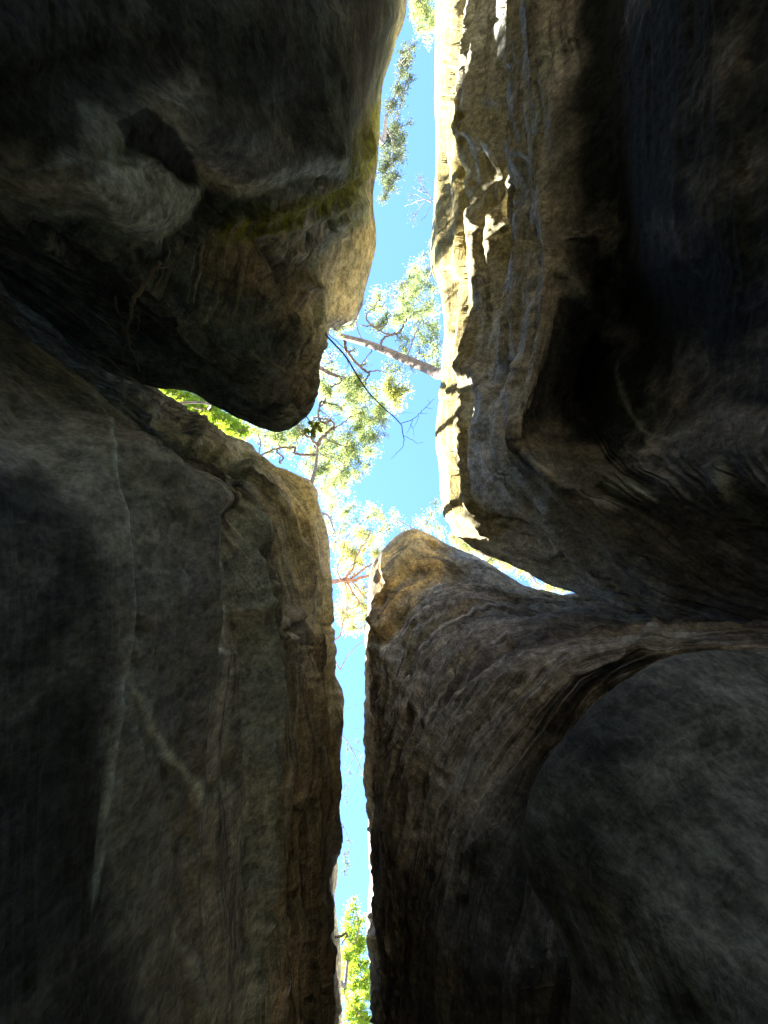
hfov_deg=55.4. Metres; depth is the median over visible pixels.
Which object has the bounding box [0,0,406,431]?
overhanging boulder
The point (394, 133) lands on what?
overhang tree
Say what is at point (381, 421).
pinnate sprig
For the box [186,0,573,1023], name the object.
sky
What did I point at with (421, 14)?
light leaved tree
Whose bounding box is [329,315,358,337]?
rim shrub
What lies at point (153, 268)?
dangling roots
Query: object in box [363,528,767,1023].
sandstone wall
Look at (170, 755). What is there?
sandstone wall
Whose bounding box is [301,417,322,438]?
broadleaf sprig
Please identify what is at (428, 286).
rim sapling
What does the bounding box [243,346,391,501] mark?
contorted tree
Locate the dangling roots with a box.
[20,258,167,393]
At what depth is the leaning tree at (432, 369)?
14.97 m
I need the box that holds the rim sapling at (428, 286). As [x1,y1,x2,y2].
[384,240,436,303]
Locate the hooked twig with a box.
[335,932,349,944]
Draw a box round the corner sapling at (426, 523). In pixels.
[383,495,446,540]
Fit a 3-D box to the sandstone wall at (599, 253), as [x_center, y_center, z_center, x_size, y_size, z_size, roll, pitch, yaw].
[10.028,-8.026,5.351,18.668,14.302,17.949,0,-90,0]
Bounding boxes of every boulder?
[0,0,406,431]
[522,650,767,1023]
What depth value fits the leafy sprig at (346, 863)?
12.78 m
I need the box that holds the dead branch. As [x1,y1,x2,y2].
[325,332,433,458]
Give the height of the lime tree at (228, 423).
3.942 m
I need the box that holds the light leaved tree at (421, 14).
[407,0,434,50]
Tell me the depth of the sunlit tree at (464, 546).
16.25 m
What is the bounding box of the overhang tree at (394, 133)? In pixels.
[375,38,421,205]
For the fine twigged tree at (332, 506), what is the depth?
17.42 m
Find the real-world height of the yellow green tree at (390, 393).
6.134 m
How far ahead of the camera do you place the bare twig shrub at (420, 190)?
12.74 m
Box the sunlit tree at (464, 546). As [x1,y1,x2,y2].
[443,532,570,594]
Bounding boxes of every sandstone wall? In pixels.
[0,281,343,1023]
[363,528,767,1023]
[430,0,767,623]
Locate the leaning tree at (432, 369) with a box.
[338,256,443,384]
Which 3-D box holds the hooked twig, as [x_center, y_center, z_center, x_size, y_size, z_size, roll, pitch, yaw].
[-0.601,6.276,10.744,0.172,0.325,0.316,-15,-90,0]
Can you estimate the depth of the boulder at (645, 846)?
2.39 m
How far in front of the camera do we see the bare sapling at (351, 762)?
13.34 m
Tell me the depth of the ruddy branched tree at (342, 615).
15.88 m
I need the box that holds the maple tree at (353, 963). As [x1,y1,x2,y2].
[339,894,371,1023]
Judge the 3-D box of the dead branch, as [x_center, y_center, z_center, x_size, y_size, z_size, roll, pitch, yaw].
[-0.027,-1.604,8.870,0.854,0.363,1.806,-34,-90,0]
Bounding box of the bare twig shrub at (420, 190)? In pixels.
[404,172,433,226]
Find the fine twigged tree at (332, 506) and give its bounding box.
[320,490,398,553]
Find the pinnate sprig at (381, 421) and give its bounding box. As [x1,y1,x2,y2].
[370,416,390,442]
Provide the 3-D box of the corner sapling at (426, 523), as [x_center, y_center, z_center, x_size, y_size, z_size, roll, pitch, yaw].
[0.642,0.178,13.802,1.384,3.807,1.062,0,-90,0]
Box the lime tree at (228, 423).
[159,389,256,440]
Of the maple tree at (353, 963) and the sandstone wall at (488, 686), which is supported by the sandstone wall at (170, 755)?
the maple tree at (353, 963)
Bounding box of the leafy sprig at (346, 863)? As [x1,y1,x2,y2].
[339,824,352,876]
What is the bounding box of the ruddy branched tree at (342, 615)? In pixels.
[330,523,382,669]
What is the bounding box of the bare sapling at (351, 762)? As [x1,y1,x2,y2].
[342,705,364,804]
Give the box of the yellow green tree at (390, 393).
[320,366,415,415]

